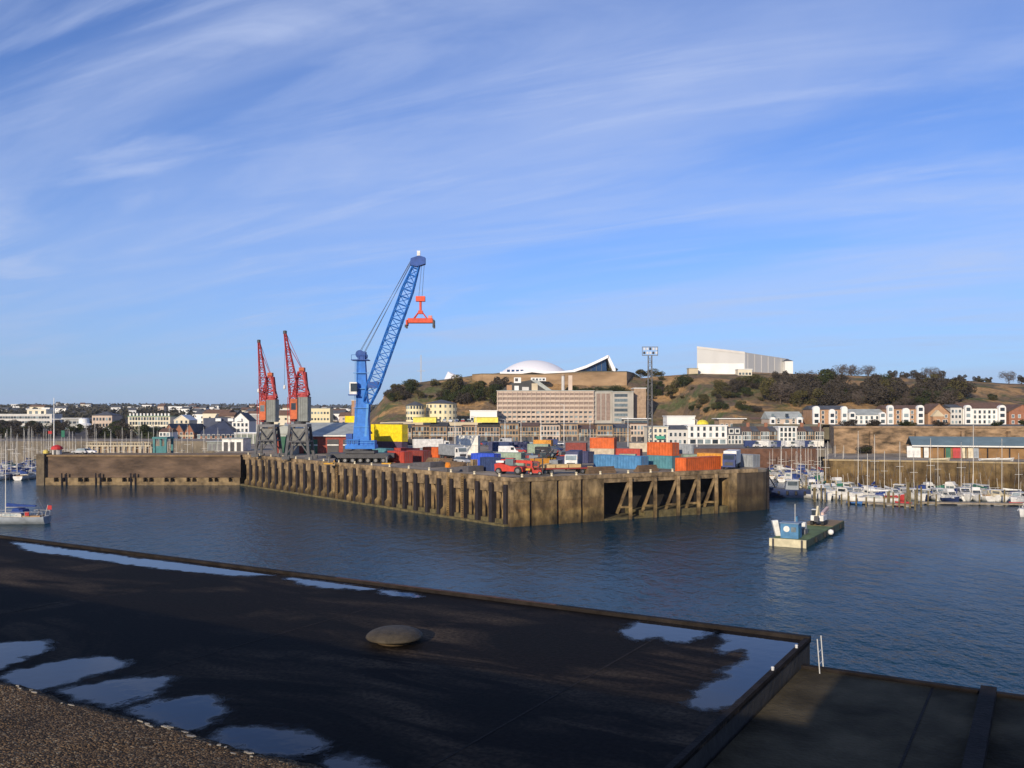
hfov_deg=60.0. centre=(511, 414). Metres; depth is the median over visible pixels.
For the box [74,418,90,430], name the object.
round pavilion
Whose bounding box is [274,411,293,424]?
distant house
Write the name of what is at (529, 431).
merchant house
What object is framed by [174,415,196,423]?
cream gable house
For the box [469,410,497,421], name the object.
white pavilion
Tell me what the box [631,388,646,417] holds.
brown stair tower
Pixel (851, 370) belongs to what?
tree
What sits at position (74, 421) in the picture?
white modern house
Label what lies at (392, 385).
tree
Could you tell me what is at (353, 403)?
orange striped tower
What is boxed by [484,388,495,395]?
tree
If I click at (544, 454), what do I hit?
yard loader
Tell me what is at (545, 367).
leisure hall
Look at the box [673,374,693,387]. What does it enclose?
tree
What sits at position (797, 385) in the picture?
tree
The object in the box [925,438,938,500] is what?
sailing yacht
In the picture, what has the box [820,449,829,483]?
sailing yacht
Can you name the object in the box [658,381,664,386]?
shrub
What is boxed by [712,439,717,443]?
shop window
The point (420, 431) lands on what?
merchant house
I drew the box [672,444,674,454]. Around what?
door
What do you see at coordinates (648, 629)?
puddle
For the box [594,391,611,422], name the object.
glazed block
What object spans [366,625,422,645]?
roof ventilator
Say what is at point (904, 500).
mooring post
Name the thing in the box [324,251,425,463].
harbour crane
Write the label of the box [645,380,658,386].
tree
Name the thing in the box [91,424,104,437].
tree
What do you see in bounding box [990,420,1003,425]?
shrub
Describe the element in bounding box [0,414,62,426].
long white flats
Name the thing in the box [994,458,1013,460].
rowing boat
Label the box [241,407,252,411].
distant house
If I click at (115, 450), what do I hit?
promenade arcade
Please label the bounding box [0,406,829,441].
land
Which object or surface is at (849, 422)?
shrub
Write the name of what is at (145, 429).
tree
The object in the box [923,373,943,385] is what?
tree
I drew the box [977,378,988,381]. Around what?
shrub
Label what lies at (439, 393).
tree
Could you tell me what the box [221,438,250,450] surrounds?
white shed
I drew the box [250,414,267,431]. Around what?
grey depot
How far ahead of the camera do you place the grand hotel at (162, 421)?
480.00 m
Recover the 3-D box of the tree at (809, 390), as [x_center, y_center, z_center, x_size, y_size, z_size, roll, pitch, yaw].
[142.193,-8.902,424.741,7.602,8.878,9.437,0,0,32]
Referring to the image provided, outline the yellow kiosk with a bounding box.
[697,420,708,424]
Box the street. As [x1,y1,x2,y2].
[617,441,831,456]
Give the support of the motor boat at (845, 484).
on the water
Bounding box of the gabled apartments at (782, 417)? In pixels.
[761,412,803,423]
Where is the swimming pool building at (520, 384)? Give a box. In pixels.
[501,377,550,389]
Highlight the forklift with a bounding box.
[528,459,542,474]
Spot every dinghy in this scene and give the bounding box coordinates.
[846,501,862,504]
[907,446,911,457]
[911,446,915,457]
[916,447,920,457]
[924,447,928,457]
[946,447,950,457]
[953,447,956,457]
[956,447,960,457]
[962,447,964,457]
[968,447,972,458]
[974,447,978,458]
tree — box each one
[0,420,12,428]
[0,425,12,438]
[6,424,17,434]
[11,419,22,425]
[12,426,36,438]
[25,422,41,435]
[40,428,57,438]
[44,421,64,429]
[49,424,66,433]
[55,420,70,429]
[67,424,83,434]
[86,425,108,438]
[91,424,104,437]
[99,426,114,438]
[109,422,129,429]
[111,425,126,436]
[113,422,133,430]
[115,429,128,438]
[123,429,136,438]
[133,424,155,438]
[150,426,161,436]
[387,393,398,400]
[390,384,400,389]
[391,385,406,392]
[394,391,404,400]
[398,390,410,396]
[401,378,414,386]
[405,385,416,392]
[408,379,418,386]
[414,390,424,398]
[430,379,440,385]
[435,388,447,397]
[435,395,449,400]
[441,374,463,388]
[442,380,461,392]
[442,387,452,396]
[448,378,462,385]
[448,390,465,402]
[455,393,470,404]
[457,391,470,404]
[460,383,473,391]
[464,386,483,401]
[470,382,483,392]
[482,387,491,397]
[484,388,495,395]
[489,381,502,389]
[489,384,504,392]
[489,392,496,402]
[493,376,508,388]
[594,387,610,390]
[610,384,628,390]
[635,369,647,377]
[643,384,657,392]
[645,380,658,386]
[649,368,665,375]
[664,381,683,392]
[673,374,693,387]
[712,382,732,393]
[714,380,726,386]
[722,386,737,393]
[727,383,740,392]
[729,378,748,387]
[731,379,744,389]
[733,377,746,381]
[745,374,759,384]
[749,377,768,384]
[750,381,759,388]
[759,377,779,400]
[766,385,777,399]
[767,381,797,403]
[768,379,786,399]
[771,370,788,379]
[780,381,804,399]
[784,378,800,388]
[788,390,807,406]
[790,372,821,385]
[799,370,819,376]
[800,378,822,390]
[801,388,828,405]
[802,372,822,383]
[802,387,815,402]
[813,376,828,384]
[815,389,838,405]
[818,369,838,386]
[822,379,843,389]
[823,382,836,394]
[825,381,844,395]
[830,390,846,403]
[832,364,847,374]
[832,372,851,382]
[843,383,856,394]
[844,365,861,375]
[846,395,852,402]
[851,382,863,392]
[852,389,870,402]
[852,394,865,405]
[859,365,876,375]
[861,376,878,390]
[861,385,888,406]
[871,373,882,382]
[874,385,896,403]
[874,387,895,402]
[878,379,895,386]
[879,373,890,380]
[884,378,908,399]
[887,370,897,376]
[887,384,903,402]
[899,371,911,377]
[908,381,934,391]
[910,370,926,378]
[910,386,931,398]
[910,396,919,404]
[912,385,936,402]
[914,374,939,382]
[914,386,934,401]
[914,396,928,405]
[921,366,940,377]
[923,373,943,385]
[927,376,953,387]
[929,388,958,403]
[932,381,944,400]
[933,370,945,377]
[933,386,954,403]
[937,378,949,386]
[940,388,957,403]
[940,389,958,403]
[945,379,966,400]
[948,377,977,397]
[999,370,1016,382]
[1017,375,1023,383]
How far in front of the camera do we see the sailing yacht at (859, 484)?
205.29 m
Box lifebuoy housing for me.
[445,462,449,471]
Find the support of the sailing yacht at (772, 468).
on the water
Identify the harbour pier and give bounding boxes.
[36,452,250,484]
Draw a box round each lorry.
[412,439,449,447]
[438,444,466,457]
[565,450,582,469]
[722,449,740,468]
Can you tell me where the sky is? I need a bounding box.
[0,0,1023,406]
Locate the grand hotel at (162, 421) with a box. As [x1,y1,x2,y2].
[128,413,178,433]
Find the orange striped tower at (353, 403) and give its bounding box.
[351,400,355,415]
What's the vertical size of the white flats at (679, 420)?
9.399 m
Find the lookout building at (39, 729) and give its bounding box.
[0,683,322,767]
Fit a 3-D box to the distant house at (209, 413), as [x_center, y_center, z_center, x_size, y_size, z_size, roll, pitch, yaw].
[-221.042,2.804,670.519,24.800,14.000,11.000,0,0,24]
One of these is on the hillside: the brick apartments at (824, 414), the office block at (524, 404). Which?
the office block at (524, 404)
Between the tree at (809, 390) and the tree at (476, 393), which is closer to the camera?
the tree at (809, 390)
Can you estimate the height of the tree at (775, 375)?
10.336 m
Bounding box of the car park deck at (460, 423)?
[380,422,499,425]
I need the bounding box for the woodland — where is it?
[0,402,376,421]
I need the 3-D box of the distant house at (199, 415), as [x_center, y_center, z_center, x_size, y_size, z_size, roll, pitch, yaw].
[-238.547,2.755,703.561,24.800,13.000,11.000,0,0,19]
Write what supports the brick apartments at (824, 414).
on the terrace ground
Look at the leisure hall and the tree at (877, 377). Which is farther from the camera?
the leisure hall
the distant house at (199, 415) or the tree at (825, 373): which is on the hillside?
the tree at (825, 373)
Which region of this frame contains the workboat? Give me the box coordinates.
[769,464,810,497]
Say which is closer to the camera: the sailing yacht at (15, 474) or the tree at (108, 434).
the sailing yacht at (15, 474)
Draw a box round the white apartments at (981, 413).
[955,403,1005,423]
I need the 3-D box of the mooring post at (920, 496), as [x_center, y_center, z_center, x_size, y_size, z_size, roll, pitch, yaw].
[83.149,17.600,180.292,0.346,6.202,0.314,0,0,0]
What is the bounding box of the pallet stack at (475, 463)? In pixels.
[470,459,477,465]
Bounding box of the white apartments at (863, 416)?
[848,409,885,423]
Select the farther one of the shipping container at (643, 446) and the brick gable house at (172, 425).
the brick gable house at (172, 425)
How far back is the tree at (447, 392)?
477.40 m
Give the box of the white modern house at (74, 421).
[61,418,89,429]
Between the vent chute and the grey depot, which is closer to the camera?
the vent chute
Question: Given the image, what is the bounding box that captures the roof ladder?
[817,635,823,673]
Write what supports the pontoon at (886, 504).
on the water
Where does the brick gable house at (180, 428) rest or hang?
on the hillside
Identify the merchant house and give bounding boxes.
[400,424,414,438]
[411,425,430,438]
[429,422,449,440]
[447,426,462,440]
[461,425,478,434]
[477,423,500,440]
[499,422,519,440]
[519,422,539,440]
[539,424,560,440]
[557,423,578,440]
[578,425,596,440]
[593,423,613,437]
[613,424,629,440]
[624,423,646,440]
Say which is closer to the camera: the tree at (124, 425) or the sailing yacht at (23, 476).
the sailing yacht at (23, 476)
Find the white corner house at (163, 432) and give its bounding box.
[159,428,177,438]
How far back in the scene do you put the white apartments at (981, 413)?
361.95 m
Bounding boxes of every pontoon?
[845,501,913,506]
[918,501,1022,505]
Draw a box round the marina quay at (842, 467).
[823,459,1023,490]
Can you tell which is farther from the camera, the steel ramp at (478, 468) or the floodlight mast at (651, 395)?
the floodlight mast at (651, 395)
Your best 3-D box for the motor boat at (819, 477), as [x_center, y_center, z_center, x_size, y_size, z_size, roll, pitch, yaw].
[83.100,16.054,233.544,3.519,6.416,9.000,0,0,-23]
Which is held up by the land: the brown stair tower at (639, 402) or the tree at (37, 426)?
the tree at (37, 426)
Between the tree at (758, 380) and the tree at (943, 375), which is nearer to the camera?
the tree at (758, 380)
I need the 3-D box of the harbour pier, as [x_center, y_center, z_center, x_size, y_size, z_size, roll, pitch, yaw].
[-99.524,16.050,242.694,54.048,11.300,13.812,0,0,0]
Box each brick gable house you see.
[166,423,182,428]
[176,423,192,438]
[184,423,205,438]
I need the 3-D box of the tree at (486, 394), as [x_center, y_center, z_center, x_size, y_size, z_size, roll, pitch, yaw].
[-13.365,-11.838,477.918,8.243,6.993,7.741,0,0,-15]
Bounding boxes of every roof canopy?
[413,417,436,422]
[474,417,497,422]
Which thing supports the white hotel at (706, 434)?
on the street
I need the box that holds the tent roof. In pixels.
[445,372,459,378]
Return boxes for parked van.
[498,446,517,451]
[499,438,511,441]
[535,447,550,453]
[546,439,557,445]
[743,441,760,447]
[753,441,768,447]
[761,441,776,447]
[771,441,786,447]
[782,441,796,447]
[789,441,804,447]
[799,441,813,447]
[808,441,823,447]
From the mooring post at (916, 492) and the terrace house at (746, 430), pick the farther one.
the terrace house at (746, 430)
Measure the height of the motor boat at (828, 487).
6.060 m
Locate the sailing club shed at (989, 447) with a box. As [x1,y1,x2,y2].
[906,436,1023,458]
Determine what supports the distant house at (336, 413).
on the land
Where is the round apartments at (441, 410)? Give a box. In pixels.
[426,400,456,421]
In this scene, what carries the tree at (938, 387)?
on the hillside
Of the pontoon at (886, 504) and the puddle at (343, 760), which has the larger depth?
the pontoon at (886, 504)
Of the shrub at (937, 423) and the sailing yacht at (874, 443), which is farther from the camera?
the shrub at (937, 423)
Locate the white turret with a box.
[783,359,792,373]
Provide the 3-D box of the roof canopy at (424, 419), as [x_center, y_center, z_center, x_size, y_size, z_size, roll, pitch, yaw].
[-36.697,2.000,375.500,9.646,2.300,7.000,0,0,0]
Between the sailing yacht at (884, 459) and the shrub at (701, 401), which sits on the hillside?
the shrub at (701, 401)
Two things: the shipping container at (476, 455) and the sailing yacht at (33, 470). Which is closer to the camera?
the shipping container at (476, 455)
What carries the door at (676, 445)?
in the shipping container at (664, 448)
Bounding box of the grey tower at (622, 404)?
[611,391,633,422]
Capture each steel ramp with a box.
[401,461,443,467]
[438,465,483,471]
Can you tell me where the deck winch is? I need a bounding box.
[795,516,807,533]
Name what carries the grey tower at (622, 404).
on the hillside
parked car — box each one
[71,448,86,453]
[81,448,96,453]
[454,456,470,463]
[515,448,526,451]
[551,446,562,450]
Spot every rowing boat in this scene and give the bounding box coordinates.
[929,458,949,460]
[978,458,999,460]
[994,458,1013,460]
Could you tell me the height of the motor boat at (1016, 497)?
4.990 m
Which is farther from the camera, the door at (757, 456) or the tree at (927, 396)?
the tree at (927, 396)
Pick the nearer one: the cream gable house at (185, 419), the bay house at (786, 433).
the bay house at (786, 433)
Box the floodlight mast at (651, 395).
[642,347,657,441]
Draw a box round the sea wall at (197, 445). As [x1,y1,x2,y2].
[0,441,219,462]
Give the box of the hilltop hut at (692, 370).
[686,368,698,373]
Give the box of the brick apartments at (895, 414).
[875,405,923,423]
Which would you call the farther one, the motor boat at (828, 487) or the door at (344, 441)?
the door at (344, 441)
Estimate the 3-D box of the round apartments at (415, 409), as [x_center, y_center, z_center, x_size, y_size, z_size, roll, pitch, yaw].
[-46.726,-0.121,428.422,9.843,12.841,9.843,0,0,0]
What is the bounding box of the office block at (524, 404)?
[496,375,594,422]
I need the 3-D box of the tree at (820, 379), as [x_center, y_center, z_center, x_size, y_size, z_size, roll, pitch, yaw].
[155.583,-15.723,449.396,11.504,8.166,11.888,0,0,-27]
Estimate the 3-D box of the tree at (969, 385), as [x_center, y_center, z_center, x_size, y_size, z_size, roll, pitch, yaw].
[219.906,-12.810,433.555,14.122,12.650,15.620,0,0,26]
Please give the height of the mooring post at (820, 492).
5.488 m
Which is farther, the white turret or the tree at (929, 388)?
the white turret
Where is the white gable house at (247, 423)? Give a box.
[232,412,256,431]
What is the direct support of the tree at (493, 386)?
on the hillside
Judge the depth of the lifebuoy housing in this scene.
163.00 m
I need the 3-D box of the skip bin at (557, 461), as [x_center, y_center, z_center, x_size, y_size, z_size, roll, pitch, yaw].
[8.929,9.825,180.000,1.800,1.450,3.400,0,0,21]
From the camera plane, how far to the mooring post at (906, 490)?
194.25 m
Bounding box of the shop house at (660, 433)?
[643,426,668,442]
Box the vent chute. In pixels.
[771,520,779,535]
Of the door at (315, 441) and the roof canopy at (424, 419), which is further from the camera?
the roof canopy at (424, 419)
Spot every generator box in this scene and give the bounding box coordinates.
[517,455,529,465]
[525,458,538,467]
[556,453,564,463]
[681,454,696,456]
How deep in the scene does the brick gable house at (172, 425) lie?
427.23 m
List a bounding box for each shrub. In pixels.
[653,389,662,395]
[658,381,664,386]
[696,396,708,403]
[714,402,728,409]
[721,390,735,397]
[735,401,745,407]
[737,403,747,410]
[742,387,753,394]
[751,405,762,411]
[838,419,858,425]
[855,445,871,453]
[866,419,880,425]
[897,420,910,425]
[901,397,910,404]
[932,420,949,425]
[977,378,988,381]
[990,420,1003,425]
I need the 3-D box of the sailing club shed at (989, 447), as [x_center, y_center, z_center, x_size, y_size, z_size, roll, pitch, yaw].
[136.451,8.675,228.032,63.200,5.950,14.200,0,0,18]
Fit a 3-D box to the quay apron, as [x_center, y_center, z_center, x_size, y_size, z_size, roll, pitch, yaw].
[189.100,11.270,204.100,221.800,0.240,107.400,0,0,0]
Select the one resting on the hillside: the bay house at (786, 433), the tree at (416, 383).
the tree at (416, 383)
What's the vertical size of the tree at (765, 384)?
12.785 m
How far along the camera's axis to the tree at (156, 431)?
412.70 m
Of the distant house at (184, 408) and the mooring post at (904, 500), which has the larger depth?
the distant house at (184, 408)
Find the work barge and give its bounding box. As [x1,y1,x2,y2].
[769,519,843,547]
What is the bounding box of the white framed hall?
[234,432,260,443]
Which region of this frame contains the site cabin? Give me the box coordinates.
[779,521,802,538]
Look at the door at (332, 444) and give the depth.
246.90 m
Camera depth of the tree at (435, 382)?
493.17 m
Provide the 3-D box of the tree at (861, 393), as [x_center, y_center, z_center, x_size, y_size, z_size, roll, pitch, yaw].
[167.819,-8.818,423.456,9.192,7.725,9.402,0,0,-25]
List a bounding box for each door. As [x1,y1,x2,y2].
[224,442,227,450]
[230,442,233,450]
[237,442,240,450]
[281,436,288,453]
[304,439,317,452]
[327,439,338,452]
[343,439,351,451]
[405,452,407,461]
[408,452,411,461]
[588,452,590,462]
[591,452,593,461]
[641,457,644,464]
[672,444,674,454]
[672,457,674,467]
[675,443,678,454]
[753,455,755,466]
[756,455,758,465]
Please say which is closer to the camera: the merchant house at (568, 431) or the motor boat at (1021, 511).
the motor boat at (1021, 511)
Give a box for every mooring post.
[814,487,815,501]
[820,485,821,500]
[892,492,893,507]
[904,493,905,508]
[906,482,907,499]
[909,490,910,507]
[914,490,915,509]
[916,482,917,503]
[920,486,921,506]
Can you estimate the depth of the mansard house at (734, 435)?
334.95 m
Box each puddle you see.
[0,639,53,669]
[0,656,132,690]
[9,541,279,576]
[55,676,175,709]
[122,694,229,730]
[207,725,331,758]
[283,577,383,590]
[321,753,383,767]
[376,589,425,597]
[619,620,721,642]
[679,631,800,711]
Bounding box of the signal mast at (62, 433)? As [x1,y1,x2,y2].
[42,403,64,445]
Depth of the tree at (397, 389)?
484.33 m
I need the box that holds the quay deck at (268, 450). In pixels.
[0,439,766,476]
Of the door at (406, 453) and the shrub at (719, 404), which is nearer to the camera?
the door at (406, 453)
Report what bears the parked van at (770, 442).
on the street
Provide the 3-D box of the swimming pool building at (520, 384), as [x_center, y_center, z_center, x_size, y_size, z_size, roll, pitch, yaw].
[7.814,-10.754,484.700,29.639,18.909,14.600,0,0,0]
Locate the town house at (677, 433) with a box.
[665,425,687,443]
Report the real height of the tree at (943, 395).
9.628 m
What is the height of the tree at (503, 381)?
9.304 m
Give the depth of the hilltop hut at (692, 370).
505.00 m
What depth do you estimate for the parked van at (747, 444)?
297.02 m
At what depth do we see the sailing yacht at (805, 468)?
237.75 m
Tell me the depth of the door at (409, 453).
198.17 m
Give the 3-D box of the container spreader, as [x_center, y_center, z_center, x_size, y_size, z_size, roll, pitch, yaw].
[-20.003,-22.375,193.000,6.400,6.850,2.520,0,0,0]
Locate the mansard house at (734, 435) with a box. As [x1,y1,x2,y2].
[727,427,742,443]
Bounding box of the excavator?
[810,506,828,525]
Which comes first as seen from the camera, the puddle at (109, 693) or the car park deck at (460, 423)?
the puddle at (109, 693)
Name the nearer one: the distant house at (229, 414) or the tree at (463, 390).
the tree at (463, 390)
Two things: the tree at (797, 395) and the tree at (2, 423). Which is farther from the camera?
the tree at (2, 423)
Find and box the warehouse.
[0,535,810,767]
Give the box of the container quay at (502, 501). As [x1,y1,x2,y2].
[240,454,768,526]
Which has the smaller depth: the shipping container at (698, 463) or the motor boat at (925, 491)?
the shipping container at (698, 463)
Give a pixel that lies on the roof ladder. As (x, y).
(819, 663)
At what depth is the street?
309.75 m
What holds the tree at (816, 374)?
on the hillside
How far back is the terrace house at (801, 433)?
334.95 m
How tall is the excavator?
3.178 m
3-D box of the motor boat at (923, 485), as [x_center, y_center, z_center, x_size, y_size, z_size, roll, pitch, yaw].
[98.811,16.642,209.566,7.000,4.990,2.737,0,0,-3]
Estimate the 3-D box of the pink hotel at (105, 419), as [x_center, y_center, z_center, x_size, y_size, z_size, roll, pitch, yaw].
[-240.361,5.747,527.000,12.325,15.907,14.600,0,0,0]
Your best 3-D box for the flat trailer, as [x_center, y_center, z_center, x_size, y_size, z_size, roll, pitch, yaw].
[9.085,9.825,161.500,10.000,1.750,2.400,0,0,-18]
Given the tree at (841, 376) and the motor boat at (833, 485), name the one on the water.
the motor boat at (833, 485)
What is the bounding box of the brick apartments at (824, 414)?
[802,406,847,423]
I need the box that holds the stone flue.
[561,374,564,389]
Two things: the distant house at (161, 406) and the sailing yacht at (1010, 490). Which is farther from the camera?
the distant house at (161, 406)
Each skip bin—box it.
[530,458,549,465]
[549,459,562,463]
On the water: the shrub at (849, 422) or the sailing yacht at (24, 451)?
the sailing yacht at (24, 451)
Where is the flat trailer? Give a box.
[536,464,587,474]
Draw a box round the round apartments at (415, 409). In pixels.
[405,401,424,421]
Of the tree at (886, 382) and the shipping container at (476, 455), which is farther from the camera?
the tree at (886, 382)
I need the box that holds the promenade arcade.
[86,442,152,452]
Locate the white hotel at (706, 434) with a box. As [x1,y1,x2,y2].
[684,425,727,443]
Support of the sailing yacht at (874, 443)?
on the water
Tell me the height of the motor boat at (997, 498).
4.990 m
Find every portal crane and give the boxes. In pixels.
[251,340,284,456]
[281,330,317,459]
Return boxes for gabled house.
[924,403,949,423]
[1005,404,1023,423]
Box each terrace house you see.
[738,423,751,443]
[749,423,759,440]
[756,423,769,440]
[767,423,777,440]
[796,423,806,440]
[803,426,814,440]
[810,423,824,440]
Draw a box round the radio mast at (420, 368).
[420,355,421,381]
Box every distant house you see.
[29,405,47,408]
[53,406,68,412]
[111,405,120,411]
[128,408,136,412]
[158,404,165,412]
[181,406,192,414]
[194,410,205,423]
[199,405,208,409]
[203,409,234,417]
[218,412,237,417]
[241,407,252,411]
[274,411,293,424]
[333,410,347,420]
[339,412,350,422]
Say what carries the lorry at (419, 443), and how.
on the quay deck at (268, 450)
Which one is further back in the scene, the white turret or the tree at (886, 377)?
the white turret
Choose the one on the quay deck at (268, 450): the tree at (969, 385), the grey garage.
the grey garage
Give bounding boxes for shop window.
[690,439,695,443]
[705,439,710,443]
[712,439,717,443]
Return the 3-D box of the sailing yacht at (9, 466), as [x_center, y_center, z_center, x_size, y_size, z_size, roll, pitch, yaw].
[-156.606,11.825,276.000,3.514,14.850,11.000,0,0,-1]
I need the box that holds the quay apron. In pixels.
[825,453,1023,461]
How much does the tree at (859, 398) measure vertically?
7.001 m
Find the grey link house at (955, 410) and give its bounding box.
[942,404,961,423]
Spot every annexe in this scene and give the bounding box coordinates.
[706,664,1023,767]
[735,369,752,375]
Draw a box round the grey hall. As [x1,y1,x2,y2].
[619,418,650,423]
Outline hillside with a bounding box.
[268,373,1023,427]
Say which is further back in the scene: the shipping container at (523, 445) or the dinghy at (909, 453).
the shipping container at (523, 445)
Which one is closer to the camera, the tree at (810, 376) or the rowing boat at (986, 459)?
the rowing boat at (986, 459)
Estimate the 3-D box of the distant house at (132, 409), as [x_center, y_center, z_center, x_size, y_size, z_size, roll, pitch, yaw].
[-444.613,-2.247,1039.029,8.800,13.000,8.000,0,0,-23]
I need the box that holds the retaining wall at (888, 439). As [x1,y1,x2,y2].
[830,425,1023,452]
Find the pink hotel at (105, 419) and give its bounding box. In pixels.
[92,411,121,428]
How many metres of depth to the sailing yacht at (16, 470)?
263.21 m
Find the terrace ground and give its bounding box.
[733,424,1022,439]
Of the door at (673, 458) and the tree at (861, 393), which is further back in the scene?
the tree at (861, 393)
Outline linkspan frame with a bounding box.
[152,437,173,452]
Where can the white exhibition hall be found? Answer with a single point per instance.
(715, 361)
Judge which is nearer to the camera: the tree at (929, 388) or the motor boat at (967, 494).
the motor boat at (967, 494)
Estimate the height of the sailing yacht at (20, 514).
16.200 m
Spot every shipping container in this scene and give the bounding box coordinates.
[345,416,353,422]
[372,448,393,451]
[374,424,407,432]
[374,433,407,441]
[377,441,407,447]
[387,450,412,462]
[394,448,419,450]
[406,450,430,461]
[423,447,439,457]
[456,435,479,444]
[463,445,479,454]
[471,453,500,464]
[480,457,509,471]
[488,442,529,449]
[492,442,513,450]
[496,452,525,464]
[527,444,550,452]
[533,440,552,445]
[566,442,586,450]
[582,451,593,462]
[590,437,616,448]
[590,448,614,454]
[594,454,616,467]
[615,448,641,455]
[617,455,647,468]
[629,443,646,451]
[647,442,678,455]
[647,455,678,468]
[675,456,720,470]
[679,444,693,453]
[697,453,723,465]
[736,454,759,466]
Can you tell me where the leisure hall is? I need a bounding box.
[500,355,615,373]
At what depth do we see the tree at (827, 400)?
415.49 m
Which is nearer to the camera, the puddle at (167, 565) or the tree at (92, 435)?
the puddle at (167, 565)
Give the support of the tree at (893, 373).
on the hillside
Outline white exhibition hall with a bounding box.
[697,346,785,373]
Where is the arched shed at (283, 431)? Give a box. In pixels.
[277,426,302,454]
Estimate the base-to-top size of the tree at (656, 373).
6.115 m
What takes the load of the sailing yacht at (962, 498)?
on the water
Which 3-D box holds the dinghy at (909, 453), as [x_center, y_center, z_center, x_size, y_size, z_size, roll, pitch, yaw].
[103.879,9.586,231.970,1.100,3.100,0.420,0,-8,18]
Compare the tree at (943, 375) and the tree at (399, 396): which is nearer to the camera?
the tree at (399, 396)
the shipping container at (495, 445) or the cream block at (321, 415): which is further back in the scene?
the cream block at (321, 415)
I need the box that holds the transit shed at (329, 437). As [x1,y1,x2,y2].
[283,423,372,452]
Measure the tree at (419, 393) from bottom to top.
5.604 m
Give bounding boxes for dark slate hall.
[195,418,241,438]
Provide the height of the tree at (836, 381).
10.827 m
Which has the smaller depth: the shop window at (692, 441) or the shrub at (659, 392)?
the shop window at (692, 441)
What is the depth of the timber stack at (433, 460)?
195.34 m
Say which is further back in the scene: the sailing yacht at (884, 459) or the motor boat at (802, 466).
the motor boat at (802, 466)
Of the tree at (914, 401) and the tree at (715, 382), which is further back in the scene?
the tree at (715, 382)
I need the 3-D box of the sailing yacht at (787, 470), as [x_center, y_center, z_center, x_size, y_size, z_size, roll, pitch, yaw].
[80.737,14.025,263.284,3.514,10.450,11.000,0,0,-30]
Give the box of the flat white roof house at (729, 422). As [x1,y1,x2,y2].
[712,418,746,426]
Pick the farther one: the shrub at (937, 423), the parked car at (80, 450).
the shrub at (937, 423)
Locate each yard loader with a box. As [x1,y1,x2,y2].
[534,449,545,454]
[537,448,557,457]
[547,451,565,459]
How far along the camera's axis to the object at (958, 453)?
228.24 m
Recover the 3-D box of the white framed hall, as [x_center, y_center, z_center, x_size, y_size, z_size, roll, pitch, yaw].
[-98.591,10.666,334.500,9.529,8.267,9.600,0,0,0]
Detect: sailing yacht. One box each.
[0,433,51,523]
[0,437,10,473]
[0,440,13,479]
[1,431,16,471]
[3,428,19,472]
[9,436,29,478]
[13,429,35,479]
[13,438,20,465]
[17,431,29,466]
[23,433,34,467]
[27,429,35,472]
[184,424,190,452]
[768,452,774,478]
[768,454,777,471]
[770,445,794,476]
[776,449,785,481]
[792,447,811,484]
[792,450,799,478]
[796,450,804,487]
[801,450,814,480]
[802,448,808,476]
[803,443,823,487]
[807,451,816,471]
[812,422,824,476]
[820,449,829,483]
[849,454,897,502]
[852,434,864,489]
[868,435,880,487]
[878,451,893,489]
[891,443,910,486]
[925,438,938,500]
[955,445,971,500]
[962,425,994,500]
[987,440,1023,493]
[1014,454,1023,491]
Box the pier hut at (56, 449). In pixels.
[51,445,62,454]
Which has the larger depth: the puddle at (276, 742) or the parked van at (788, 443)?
the parked van at (788, 443)
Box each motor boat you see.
[773,465,782,471]
[780,472,799,480]
[798,455,807,469]
[804,479,831,500]
[807,479,815,487]
[808,479,836,493]
[814,472,823,481]
[825,478,836,489]
[831,471,841,484]
[831,478,862,499]
[836,473,855,486]
[852,477,863,494]
[863,486,884,495]
[880,483,905,500]
[893,484,905,490]
[902,487,925,500]
[915,478,935,488]
[922,489,930,500]
[930,476,945,500]
[936,474,970,488]
[939,486,960,501]
[954,483,972,500]
[955,479,974,487]
[970,476,999,488]
[970,487,981,501]
[982,487,999,501]
[983,483,1012,501]
[1008,489,1023,501]
[1017,503,1023,516]
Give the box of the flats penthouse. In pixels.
[27,409,53,414]
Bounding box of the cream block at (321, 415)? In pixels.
[310,408,333,422]
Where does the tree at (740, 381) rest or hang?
on the hillside
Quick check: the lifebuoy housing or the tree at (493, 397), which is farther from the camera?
the tree at (493, 397)
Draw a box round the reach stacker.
[494,458,538,474]
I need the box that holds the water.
[0,457,1023,694]
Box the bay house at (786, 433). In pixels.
[773,426,797,440]
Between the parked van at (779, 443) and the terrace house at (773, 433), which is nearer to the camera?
the parked van at (779, 443)
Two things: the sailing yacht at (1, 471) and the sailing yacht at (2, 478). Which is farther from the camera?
the sailing yacht at (1, 471)
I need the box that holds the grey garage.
[206,441,221,450]
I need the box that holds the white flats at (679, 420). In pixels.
[663,416,694,425]
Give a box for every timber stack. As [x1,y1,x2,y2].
[426,457,453,461]
[439,460,466,466]
[584,466,615,473]
[633,465,658,471]
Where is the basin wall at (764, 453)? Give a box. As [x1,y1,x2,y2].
[679,448,816,470]
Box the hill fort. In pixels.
[439,371,727,385]
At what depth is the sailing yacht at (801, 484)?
227.81 m
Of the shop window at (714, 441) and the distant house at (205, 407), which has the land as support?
the distant house at (205, 407)
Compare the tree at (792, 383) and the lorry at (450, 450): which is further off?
the tree at (792, 383)
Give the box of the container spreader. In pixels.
[405,296,434,327]
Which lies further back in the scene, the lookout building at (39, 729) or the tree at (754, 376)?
the tree at (754, 376)
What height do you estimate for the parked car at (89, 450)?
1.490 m

